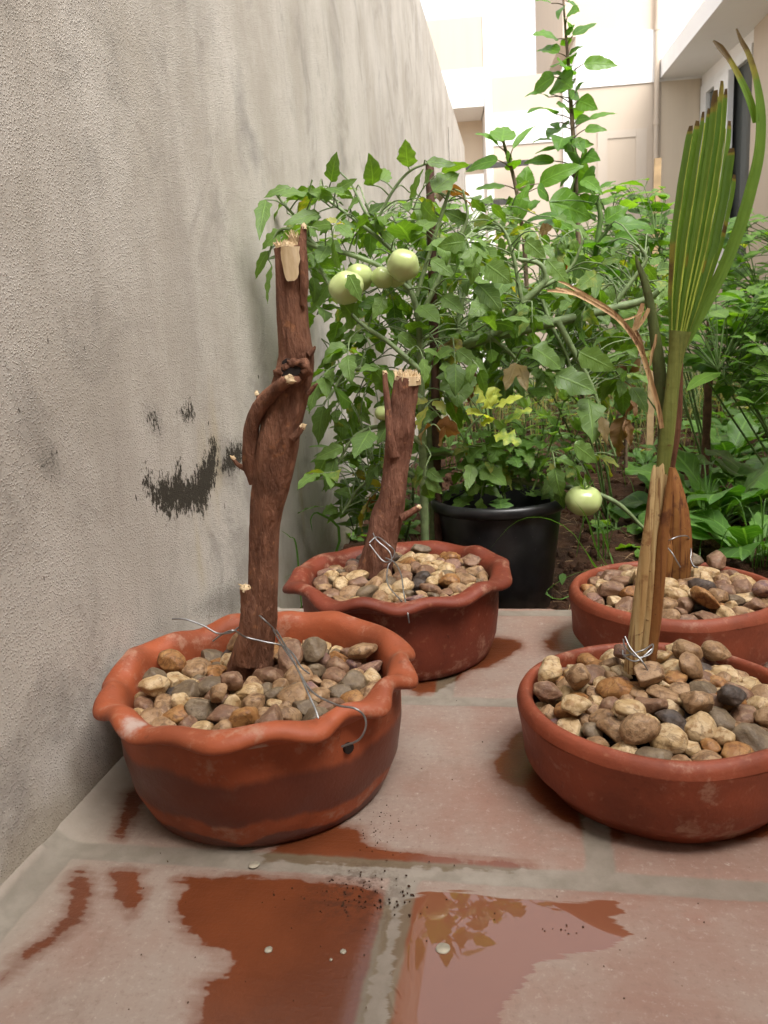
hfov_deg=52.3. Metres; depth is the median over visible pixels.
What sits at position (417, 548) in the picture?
pebble
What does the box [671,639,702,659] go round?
pebble
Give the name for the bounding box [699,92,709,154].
window frame
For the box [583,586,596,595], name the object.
pebble
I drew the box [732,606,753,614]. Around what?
pebble
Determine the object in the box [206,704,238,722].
pebble
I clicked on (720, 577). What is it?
pebble
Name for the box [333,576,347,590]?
pebble
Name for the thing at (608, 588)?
pebble
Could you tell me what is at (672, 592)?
pebble
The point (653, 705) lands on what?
pebble
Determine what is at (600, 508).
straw
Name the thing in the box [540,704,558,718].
pebble
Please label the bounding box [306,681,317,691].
pebble
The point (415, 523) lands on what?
weed plant
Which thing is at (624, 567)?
pebble
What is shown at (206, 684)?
pebble
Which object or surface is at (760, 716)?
pebble
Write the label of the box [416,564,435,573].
pebble
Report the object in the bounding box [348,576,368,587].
pebble
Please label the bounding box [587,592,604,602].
pebble
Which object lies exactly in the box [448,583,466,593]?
pebble
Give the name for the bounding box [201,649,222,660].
pebble
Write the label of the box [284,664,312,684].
pebble
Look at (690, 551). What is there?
tie wire
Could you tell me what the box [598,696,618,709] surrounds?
pebble
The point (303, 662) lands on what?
pebble
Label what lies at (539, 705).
pebble
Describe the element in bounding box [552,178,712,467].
chilli bush
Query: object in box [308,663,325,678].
pebble
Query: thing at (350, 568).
pebble
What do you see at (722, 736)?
pebble
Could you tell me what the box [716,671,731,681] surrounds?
pebble
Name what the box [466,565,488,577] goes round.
pebble
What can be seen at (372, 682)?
pebble
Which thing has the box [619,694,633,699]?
pebble
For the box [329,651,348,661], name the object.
pebble
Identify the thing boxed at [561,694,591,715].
pebble
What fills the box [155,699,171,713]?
pebble
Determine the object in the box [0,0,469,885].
compound wall
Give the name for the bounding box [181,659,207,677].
pebble
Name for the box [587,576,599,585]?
pebble
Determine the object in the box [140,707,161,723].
pebble
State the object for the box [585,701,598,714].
pebble
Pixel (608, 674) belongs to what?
pebble
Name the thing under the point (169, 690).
pebble
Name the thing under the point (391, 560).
tie wire
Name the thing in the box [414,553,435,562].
pebble
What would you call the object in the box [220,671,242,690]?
pebble
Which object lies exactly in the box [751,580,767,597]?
pebble
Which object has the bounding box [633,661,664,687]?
pebble
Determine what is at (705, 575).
pebble
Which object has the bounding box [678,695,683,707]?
pebble
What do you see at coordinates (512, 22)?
sky
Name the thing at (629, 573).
pebble
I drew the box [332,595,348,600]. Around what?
pebble
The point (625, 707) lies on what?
pebble
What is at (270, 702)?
pebble
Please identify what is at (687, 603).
pebble
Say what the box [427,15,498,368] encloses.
narrow house
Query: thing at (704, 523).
radish plant
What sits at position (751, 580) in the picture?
pebble
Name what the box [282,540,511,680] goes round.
scalloped pot
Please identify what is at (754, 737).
pebble
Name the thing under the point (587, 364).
tomato plant
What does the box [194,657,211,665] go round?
pebble
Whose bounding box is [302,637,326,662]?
pebble
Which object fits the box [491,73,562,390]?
house
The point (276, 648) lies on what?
pebble
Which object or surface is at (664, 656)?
pebble
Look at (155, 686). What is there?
pebble
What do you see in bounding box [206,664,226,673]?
pebble
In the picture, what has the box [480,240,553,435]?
leafy bush
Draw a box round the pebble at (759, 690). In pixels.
[750,684,767,699]
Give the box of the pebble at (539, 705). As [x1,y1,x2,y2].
[535,702,551,709]
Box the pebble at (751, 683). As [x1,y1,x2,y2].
[744,679,761,687]
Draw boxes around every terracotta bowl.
[517,642,767,842]
[568,561,767,665]
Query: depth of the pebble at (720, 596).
1.13 m
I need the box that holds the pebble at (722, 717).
[708,706,735,730]
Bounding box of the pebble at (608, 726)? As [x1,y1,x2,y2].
[596,717,622,742]
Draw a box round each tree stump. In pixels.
[226,223,317,683]
[357,368,421,578]
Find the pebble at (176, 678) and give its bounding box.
[167,672,189,687]
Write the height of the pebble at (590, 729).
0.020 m
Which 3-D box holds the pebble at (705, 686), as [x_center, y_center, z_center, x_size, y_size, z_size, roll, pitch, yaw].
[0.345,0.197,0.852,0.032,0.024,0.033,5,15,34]
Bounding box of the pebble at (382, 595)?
[372,590,387,600]
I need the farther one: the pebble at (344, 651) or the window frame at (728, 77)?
the window frame at (728, 77)
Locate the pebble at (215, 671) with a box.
[207,667,221,675]
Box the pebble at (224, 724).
[212,718,231,729]
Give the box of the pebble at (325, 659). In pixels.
[312,652,330,667]
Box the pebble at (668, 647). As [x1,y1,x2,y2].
[665,642,673,655]
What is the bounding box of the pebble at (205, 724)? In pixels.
[192,720,213,729]
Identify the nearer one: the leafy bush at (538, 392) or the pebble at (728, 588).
the pebble at (728, 588)
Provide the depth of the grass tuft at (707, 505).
1.96 m
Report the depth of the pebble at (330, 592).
1.21 m
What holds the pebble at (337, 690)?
on the potting soil
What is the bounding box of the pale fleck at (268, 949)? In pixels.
[264,946,271,952]
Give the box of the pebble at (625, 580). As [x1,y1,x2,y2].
[609,576,629,587]
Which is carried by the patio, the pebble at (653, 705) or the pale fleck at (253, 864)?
the pale fleck at (253, 864)
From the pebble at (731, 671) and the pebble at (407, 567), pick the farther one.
the pebble at (407, 567)
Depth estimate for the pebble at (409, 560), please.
1.32 m
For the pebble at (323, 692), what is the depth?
0.86 m
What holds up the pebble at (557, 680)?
on the potting soil at (609, 740)
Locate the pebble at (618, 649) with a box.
[613,643,626,659]
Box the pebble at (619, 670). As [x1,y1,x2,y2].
[610,665,632,679]
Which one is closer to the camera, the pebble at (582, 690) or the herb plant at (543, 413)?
the pebble at (582, 690)
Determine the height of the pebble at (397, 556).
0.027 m
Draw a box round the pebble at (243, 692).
[234,682,263,700]
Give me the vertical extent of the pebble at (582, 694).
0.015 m
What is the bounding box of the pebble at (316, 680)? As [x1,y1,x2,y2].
[309,675,321,686]
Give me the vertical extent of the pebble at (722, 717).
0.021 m
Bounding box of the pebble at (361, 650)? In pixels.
[348,642,377,658]
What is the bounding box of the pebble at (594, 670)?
[585,664,605,685]
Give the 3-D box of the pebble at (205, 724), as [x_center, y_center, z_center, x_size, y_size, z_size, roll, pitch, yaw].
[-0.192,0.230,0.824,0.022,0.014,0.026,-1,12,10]
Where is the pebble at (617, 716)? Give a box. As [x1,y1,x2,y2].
[611,707,625,719]
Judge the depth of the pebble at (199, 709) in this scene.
0.85 m
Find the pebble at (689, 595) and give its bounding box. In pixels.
[687,588,699,604]
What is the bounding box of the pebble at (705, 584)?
[687,578,716,589]
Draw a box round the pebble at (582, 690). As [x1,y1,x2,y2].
[577,684,589,693]
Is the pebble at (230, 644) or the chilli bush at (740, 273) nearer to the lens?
the pebble at (230, 644)
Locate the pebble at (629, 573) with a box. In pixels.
[620,569,634,583]
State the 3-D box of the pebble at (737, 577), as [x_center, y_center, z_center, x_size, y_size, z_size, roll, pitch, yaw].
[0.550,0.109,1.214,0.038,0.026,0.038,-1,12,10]
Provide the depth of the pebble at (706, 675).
0.88 m
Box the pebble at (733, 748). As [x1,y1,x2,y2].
[720,741,754,757]
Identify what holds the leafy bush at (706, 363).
on the soil at (566, 540)
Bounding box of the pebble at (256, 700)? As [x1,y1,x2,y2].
[241,692,264,708]
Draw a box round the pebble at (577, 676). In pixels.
[565,663,590,690]
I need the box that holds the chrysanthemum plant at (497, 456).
[427,385,554,508]
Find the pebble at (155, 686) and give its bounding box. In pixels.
[138,674,171,697]
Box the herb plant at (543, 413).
[489,389,586,490]
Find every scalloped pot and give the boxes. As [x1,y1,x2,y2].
[92,611,417,846]
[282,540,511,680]
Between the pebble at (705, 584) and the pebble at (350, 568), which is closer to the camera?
the pebble at (705, 584)
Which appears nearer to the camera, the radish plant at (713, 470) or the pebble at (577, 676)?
the pebble at (577, 676)
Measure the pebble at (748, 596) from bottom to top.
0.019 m
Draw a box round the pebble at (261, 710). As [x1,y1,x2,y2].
[258,707,268,716]
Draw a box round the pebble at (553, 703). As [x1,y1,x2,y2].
[537,696,558,707]
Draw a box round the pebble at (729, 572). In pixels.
[720,569,738,575]
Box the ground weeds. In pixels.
[406,345,767,584]
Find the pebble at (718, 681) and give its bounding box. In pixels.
[710,675,727,687]
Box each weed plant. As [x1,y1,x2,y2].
[347,529,366,540]
[404,520,420,527]
[590,502,642,533]
[615,543,639,557]
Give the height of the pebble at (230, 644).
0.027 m
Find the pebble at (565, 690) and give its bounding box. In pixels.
[556,685,576,701]
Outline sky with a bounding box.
[420,0,535,77]
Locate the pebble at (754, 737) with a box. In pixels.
[732,723,767,751]
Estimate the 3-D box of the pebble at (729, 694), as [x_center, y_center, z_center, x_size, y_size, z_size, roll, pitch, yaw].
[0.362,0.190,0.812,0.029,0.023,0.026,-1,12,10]
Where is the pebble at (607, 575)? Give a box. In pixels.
[600,569,623,580]
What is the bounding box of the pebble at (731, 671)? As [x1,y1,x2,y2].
[711,665,742,682]
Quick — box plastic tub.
[431,484,565,608]
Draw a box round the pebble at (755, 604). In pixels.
[743,597,767,610]
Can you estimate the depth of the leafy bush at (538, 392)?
2.19 m
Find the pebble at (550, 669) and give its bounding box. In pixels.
[538,655,562,681]
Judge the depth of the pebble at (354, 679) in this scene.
0.90 m
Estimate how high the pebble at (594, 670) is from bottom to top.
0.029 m
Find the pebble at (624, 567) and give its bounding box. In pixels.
[618,564,632,570]
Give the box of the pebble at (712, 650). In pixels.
[701,640,731,660]
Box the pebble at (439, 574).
[430,570,444,579]
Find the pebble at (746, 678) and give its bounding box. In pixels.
[742,676,758,682]
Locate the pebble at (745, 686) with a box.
[732,682,751,689]
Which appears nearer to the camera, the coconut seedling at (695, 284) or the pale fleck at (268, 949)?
the pale fleck at (268, 949)
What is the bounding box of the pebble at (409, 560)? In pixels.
[399,556,415,563]
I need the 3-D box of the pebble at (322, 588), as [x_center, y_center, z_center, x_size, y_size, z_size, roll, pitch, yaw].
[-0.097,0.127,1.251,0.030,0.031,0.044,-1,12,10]
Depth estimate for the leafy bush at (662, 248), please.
4.12 m
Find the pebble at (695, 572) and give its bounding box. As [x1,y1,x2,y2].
[691,566,712,577]
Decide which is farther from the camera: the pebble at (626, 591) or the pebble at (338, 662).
the pebble at (626, 591)
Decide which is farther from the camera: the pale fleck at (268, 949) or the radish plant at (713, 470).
the radish plant at (713, 470)
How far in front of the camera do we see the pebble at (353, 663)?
0.96 m
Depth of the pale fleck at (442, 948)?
0.66 m
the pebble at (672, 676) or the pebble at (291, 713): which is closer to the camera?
the pebble at (291, 713)
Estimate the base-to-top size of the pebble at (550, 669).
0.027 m
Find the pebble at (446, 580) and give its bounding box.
[438,573,459,588]
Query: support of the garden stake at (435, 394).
on the soil at (566, 540)
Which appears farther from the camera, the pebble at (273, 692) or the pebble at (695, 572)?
the pebble at (695, 572)
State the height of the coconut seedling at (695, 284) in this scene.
0.661 m
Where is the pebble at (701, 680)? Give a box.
[691,679,711,683]
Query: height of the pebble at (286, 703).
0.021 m
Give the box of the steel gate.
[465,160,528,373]
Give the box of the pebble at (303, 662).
[300,658,311,665]
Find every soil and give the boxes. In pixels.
[300,383,767,609]
[368,571,443,591]
[535,675,729,758]
[605,584,724,613]
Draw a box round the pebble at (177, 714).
[162,704,187,724]
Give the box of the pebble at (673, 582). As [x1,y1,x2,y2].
[665,577,678,587]
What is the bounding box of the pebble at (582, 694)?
[571,692,588,698]
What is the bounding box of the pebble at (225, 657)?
[220,652,231,665]
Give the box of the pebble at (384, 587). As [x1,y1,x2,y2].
[378,583,392,594]
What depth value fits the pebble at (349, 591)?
1.21 m
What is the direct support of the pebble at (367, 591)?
on the potting soil at (412, 579)
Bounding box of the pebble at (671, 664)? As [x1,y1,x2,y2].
[661,659,680,673]
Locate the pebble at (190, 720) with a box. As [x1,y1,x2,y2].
[178,715,197,726]
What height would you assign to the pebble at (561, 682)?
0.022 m
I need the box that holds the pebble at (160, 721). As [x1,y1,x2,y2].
[150,716,175,725]
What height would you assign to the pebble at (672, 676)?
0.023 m
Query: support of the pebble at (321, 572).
on the potting soil at (412, 579)
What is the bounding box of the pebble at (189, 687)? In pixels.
[171,679,199,696]
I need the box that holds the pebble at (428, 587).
[419,583,440,592]
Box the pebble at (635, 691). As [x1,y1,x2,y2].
[629,685,648,698]
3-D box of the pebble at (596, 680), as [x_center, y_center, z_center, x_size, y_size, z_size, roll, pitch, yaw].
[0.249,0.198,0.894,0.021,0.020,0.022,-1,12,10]
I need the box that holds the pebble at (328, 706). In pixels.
[317,697,344,710]
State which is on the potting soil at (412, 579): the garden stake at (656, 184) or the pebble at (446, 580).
the pebble at (446, 580)
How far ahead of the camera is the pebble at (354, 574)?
1.26 m
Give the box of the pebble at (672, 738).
[649,723,687,754]
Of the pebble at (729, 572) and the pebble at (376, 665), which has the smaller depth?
the pebble at (376, 665)
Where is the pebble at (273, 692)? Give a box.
[263,687,283,700]
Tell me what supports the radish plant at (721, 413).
on the soil at (566, 540)
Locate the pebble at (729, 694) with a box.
[717,684,746,705]
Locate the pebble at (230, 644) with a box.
[227,633,237,651]
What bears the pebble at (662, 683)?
on the potting soil at (609, 740)
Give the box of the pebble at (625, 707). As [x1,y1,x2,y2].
[613,699,645,716]
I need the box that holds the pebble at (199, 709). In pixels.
[184,698,216,721]
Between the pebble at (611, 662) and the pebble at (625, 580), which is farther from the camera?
the pebble at (625, 580)
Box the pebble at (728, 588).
[716,583,735,594]
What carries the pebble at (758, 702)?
on the potting soil at (609, 740)
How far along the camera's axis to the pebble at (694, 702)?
0.80 m
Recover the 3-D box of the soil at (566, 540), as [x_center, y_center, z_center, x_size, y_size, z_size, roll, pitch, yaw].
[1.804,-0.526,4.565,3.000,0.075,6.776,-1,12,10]
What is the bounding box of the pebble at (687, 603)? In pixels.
[677,597,694,613]
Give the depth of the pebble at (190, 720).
0.83 m
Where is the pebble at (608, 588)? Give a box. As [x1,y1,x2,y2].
[597,581,623,599]
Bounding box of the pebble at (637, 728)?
[618,713,661,744]
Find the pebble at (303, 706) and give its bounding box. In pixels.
[293,699,317,716]
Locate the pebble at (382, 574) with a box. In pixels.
[377,568,392,582]
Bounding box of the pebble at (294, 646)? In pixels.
[278,638,303,673]
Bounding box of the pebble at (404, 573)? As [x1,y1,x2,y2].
[392,569,412,580]
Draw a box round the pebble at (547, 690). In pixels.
[533,681,562,699]
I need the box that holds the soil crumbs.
[116,700,704,1009]
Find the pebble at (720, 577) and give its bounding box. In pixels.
[712,574,731,583]
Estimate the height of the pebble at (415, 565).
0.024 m
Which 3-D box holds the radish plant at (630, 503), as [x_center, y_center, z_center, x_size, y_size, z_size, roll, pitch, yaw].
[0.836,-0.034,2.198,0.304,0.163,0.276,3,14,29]
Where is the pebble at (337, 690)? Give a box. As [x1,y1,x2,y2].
[328,684,351,697]
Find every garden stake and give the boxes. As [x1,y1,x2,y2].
[425,164,442,540]
[646,158,661,450]
[701,321,713,478]
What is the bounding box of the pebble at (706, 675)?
[688,670,712,680]
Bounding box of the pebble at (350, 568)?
[344,564,357,572]
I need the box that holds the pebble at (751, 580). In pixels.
[730,572,755,585]
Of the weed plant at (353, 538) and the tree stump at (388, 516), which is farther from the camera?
the weed plant at (353, 538)
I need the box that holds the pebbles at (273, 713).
[191,553,767,760]
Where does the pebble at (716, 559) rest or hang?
on the potting soil at (696, 608)
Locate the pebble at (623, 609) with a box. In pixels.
[615,607,628,611]
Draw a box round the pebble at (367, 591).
[356,585,378,597]
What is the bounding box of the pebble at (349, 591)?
[339,585,359,598]
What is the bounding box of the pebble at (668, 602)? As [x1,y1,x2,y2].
[663,597,677,608]
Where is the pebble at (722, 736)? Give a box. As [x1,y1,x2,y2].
[713,726,736,746]
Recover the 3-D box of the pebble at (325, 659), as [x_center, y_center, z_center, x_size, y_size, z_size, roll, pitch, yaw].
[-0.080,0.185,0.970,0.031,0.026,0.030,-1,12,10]
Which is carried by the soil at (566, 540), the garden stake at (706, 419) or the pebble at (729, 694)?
the garden stake at (706, 419)
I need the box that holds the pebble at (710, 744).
[700,738,721,752]
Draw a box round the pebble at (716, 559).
[707,550,726,569]
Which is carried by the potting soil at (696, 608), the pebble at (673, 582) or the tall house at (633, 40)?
the pebble at (673, 582)
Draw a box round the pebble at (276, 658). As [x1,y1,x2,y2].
[274,653,277,663]
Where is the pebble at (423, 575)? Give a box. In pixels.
[413,571,430,580]
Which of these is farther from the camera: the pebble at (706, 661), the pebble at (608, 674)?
the pebble at (706, 661)
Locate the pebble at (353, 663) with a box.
[345,658,361,669]
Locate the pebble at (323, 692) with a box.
[307,687,330,703]
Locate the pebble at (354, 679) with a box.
[337,670,365,690]
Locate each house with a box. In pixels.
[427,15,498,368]
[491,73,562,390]
[535,0,703,384]
[658,0,767,385]
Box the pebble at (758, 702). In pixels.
[746,696,767,709]
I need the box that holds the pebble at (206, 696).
[204,690,229,705]
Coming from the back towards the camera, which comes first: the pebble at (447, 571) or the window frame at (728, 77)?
the window frame at (728, 77)
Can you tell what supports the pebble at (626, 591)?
on the potting soil at (696, 608)
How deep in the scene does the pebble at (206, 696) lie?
0.88 m
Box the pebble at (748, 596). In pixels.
[736,592,757,603]
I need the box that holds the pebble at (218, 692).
[209,683,227,702]
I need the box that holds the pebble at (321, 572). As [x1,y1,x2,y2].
[317,568,333,576]
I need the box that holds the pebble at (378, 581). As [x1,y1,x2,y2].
[365,576,383,587]
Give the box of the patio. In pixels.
[0,607,767,1023]
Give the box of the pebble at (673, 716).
[654,709,686,731]
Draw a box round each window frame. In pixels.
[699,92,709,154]
[700,43,753,96]
[712,80,718,274]
[714,69,733,272]
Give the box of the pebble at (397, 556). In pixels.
[394,553,399,561]
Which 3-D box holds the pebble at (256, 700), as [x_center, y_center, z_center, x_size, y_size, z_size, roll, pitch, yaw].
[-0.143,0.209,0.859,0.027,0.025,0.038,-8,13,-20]
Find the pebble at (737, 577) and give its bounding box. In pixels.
[729,574,746,582]
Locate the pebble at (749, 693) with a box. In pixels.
[724,682,753,700]
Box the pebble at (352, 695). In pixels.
[340,689,364,702]
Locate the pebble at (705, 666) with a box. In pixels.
[701,662,711,670]
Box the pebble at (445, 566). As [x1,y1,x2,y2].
[438,562,455,572]
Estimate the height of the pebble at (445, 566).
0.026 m
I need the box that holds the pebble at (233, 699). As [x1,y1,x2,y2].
[222,694,240,707]
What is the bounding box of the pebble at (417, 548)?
[410,544,431,553]
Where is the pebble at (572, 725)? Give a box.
[557,717,584,737]
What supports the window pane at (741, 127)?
in the house at (692, 50)
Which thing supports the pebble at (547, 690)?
on the pebble at (539, 705)
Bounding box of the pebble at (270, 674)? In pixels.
[252,666,283,682]
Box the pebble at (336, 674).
[321,667,346,682]
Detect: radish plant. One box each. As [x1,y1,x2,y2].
[607,449,767,532]
[622,448,656,466]
[623,472,736,518]
[634,464,733,494]
[679,412,767,461]
[690,509,767,562]
[697,448,767,521]
[711,403,767,433]
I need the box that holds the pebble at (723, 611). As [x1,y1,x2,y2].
[715,605,739,629]
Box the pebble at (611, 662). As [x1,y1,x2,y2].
[598,657,621,667]
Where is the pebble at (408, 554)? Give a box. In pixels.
[397,551,414,561]
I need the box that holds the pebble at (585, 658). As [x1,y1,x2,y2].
[577,653,597,664]
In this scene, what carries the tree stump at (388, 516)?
on the potting soil at (412, 579)
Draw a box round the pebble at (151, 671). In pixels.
[142,667,166,678]
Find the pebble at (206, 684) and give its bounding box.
[198,676,220,697]
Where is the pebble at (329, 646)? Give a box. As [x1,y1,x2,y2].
[325,641,331,650]
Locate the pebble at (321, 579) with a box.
[312,575,328,586]
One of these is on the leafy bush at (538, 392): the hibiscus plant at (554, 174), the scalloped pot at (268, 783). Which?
the hibiscus plant at (554, 174)
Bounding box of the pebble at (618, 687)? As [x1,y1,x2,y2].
[595,677,634,698]
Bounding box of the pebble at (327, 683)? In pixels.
[321,679,336,688]
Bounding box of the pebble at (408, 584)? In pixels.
[391,578,413,592]
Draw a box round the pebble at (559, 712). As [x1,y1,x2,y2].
[553,701,585,719]
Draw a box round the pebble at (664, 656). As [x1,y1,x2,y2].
[656,650,672,663]
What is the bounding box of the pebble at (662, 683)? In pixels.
[657,680,670,687]
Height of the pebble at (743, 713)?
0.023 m
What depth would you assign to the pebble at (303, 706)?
0.84 m
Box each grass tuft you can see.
[282,531,301,607]
[288,512,340,575]
[494,504,630,599]
[682,458,760,540]
[683,393,700,419]
[711,495,767,571]
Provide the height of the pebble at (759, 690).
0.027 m
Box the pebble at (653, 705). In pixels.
[634,697,668,716]
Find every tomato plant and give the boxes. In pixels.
[254,139,530,540]
[403,181,668,539]
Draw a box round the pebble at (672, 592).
[664,586,688,599]
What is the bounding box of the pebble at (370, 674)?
[363,668,381,684]
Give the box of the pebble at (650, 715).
[646,713,660,723]
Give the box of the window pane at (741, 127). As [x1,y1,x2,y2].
[710,62,751,269]
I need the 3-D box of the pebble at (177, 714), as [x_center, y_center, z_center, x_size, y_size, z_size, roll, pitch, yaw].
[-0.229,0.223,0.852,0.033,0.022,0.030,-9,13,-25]
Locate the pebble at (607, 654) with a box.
[599,649,624,664]
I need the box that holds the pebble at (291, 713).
[280,706,301,720]
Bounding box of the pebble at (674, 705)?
[667,699,684,717]
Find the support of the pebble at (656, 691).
on the potting soil at (609, 740)
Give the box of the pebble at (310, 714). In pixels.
[301,706,327,720]
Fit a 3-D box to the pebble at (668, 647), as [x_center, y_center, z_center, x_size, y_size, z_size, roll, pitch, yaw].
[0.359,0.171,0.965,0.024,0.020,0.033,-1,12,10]
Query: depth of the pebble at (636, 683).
0.87 m
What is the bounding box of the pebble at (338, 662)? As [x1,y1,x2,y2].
[326,656,348,671]
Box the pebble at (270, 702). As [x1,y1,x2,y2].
[265,698,281,706]
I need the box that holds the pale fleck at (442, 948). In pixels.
[436,943,449,953]
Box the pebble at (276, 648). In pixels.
[274,646,278,665]
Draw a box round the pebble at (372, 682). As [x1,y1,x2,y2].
[366,681,377,685]
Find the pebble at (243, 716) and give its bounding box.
[228,706,259,727]
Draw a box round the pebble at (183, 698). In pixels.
[171,692,189,707]
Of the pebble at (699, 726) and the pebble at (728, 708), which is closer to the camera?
the pebble at (699, 726)
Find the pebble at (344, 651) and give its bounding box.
[340,647,349,657]
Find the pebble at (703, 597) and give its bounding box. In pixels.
[690,586,719,608]
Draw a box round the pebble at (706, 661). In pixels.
[700,657,718,665]
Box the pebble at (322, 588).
[315,583,332,592]
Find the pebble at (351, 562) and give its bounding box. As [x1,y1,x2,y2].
[345,560,357,566]
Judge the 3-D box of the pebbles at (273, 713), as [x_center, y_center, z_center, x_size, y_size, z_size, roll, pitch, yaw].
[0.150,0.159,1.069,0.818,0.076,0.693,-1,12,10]
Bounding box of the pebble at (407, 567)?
[393,564,410,572]
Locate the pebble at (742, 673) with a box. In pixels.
[735,669,748,676]
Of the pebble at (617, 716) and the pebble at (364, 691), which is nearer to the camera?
the pebble at (617, 716)
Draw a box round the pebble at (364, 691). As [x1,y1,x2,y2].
[360,685,373,696]
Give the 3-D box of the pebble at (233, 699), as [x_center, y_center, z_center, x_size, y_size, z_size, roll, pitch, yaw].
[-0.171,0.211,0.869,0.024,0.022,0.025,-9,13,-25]
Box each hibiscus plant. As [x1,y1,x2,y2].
[464,126,583,352]
[524,0,617,431]
[524,176,650,346]
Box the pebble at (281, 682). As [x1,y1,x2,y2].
[272,678,288,687]
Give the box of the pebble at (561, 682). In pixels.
[556,677,571,688]
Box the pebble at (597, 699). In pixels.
[588,695,602,705]
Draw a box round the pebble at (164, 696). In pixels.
[153,693,170,706]
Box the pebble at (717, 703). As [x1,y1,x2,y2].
[709,693,723,707]
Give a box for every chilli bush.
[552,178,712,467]
[714,208,767,327]
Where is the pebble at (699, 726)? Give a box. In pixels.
[684,711,716,742]
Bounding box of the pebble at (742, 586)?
[731,579,751,593]
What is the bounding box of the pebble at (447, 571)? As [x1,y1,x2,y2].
[442,570,454,573]
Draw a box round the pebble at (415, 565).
[410,561,420,574]
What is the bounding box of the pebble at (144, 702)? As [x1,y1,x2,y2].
[134,696,153,709]
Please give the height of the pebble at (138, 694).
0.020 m
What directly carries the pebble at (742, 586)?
on the potting soil at (696, 608)
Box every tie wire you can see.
[172,615,366,747]
[369,533,409,622]
[622,636,653,669]
[668,535,697,567]
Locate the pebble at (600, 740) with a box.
[587,736,609,746]
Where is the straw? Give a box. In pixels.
[540,430,767,609]
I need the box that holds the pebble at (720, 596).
[708,588,728,602]
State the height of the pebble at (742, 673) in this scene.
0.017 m
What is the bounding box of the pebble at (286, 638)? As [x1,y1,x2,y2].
[277,637,291,643]
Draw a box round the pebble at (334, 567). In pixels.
[328,565,342,569]
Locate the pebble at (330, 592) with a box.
[323,588,339,597]
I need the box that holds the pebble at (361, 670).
[346,668,363,673]
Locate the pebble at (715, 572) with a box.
[698,566,719,577]
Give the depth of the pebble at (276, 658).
0.98 m
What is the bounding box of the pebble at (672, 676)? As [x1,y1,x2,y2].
[663,670,687,684]
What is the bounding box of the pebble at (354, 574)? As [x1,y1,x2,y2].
[345,570,368,580]
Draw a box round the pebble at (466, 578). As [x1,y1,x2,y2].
[455,572,475,584]
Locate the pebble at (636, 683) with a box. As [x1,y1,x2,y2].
[630,681,646,690]
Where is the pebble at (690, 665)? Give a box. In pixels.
[678,651,702,678]
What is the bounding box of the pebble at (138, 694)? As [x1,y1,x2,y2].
[134,692,155,702]
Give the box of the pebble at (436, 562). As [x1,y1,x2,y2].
[431,560,443,565]
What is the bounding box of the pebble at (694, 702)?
[679,691,713,713]
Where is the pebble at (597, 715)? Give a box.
[588,708,614,722]
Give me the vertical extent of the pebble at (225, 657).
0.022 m
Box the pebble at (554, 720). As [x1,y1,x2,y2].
[550,718,558,723]
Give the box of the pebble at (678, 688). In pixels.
[668,682,689,694]
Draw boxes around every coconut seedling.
[547,28,765,674]
[666,467,691,579]
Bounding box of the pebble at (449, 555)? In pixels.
[442,551,460,560]
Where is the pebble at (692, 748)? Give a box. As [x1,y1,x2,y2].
[684,740,700,756]
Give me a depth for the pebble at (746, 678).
0.91 m
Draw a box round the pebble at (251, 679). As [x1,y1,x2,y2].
[243,676,262,684]
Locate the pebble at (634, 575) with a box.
[632,568,636,581]
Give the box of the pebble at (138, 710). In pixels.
[134,708,143,714]
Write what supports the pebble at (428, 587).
on the potting soil at (412, 579)
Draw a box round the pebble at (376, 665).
[358,660,382,672]
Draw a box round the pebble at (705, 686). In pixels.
[689,681,717,693]
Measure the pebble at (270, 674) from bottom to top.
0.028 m
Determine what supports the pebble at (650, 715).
on the potting soil at (609, 740)
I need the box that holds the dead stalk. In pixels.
[608,317,640,467]
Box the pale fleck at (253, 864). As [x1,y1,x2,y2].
[249,861,259,867]
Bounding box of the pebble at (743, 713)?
[730,704,757,723]
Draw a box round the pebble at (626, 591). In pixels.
[619,586,634,597]
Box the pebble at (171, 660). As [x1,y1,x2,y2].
[157,649,186,672]
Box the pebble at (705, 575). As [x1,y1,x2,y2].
[699,571,713,581]
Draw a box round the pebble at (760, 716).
[753,707,767,727]
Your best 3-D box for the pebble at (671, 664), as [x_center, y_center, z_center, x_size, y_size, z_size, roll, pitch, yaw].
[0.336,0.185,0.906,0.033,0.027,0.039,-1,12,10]
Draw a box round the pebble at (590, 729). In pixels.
[582,722,602,737]
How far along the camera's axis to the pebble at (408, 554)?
1.35 m
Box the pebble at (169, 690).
[166,687,173,694]
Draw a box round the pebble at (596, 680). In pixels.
[593,676,605,685]
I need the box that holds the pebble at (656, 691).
[645,684,681,707]
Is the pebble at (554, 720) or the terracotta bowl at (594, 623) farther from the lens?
the terracotta bowl at (594, 623)
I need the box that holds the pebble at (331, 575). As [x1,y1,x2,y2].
[323,570,338,584]
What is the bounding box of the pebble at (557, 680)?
[552,675,563,684]
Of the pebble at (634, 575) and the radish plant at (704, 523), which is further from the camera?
the radish plant at (704, 523)
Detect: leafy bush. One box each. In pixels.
[306,425,428,541]
[368,197,492,458]
[440,279,640,526]
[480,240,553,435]
[581,216,703,419]
[631,280,767,464]
[694,278,744,385]
[709,284,767,413]
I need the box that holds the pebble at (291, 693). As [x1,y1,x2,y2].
[276,682,308,704]
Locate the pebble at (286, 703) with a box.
[279,700,292,706]
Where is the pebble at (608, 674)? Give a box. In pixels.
[604,670,619,677]
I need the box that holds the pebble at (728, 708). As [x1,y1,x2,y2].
[716,692,746,712]

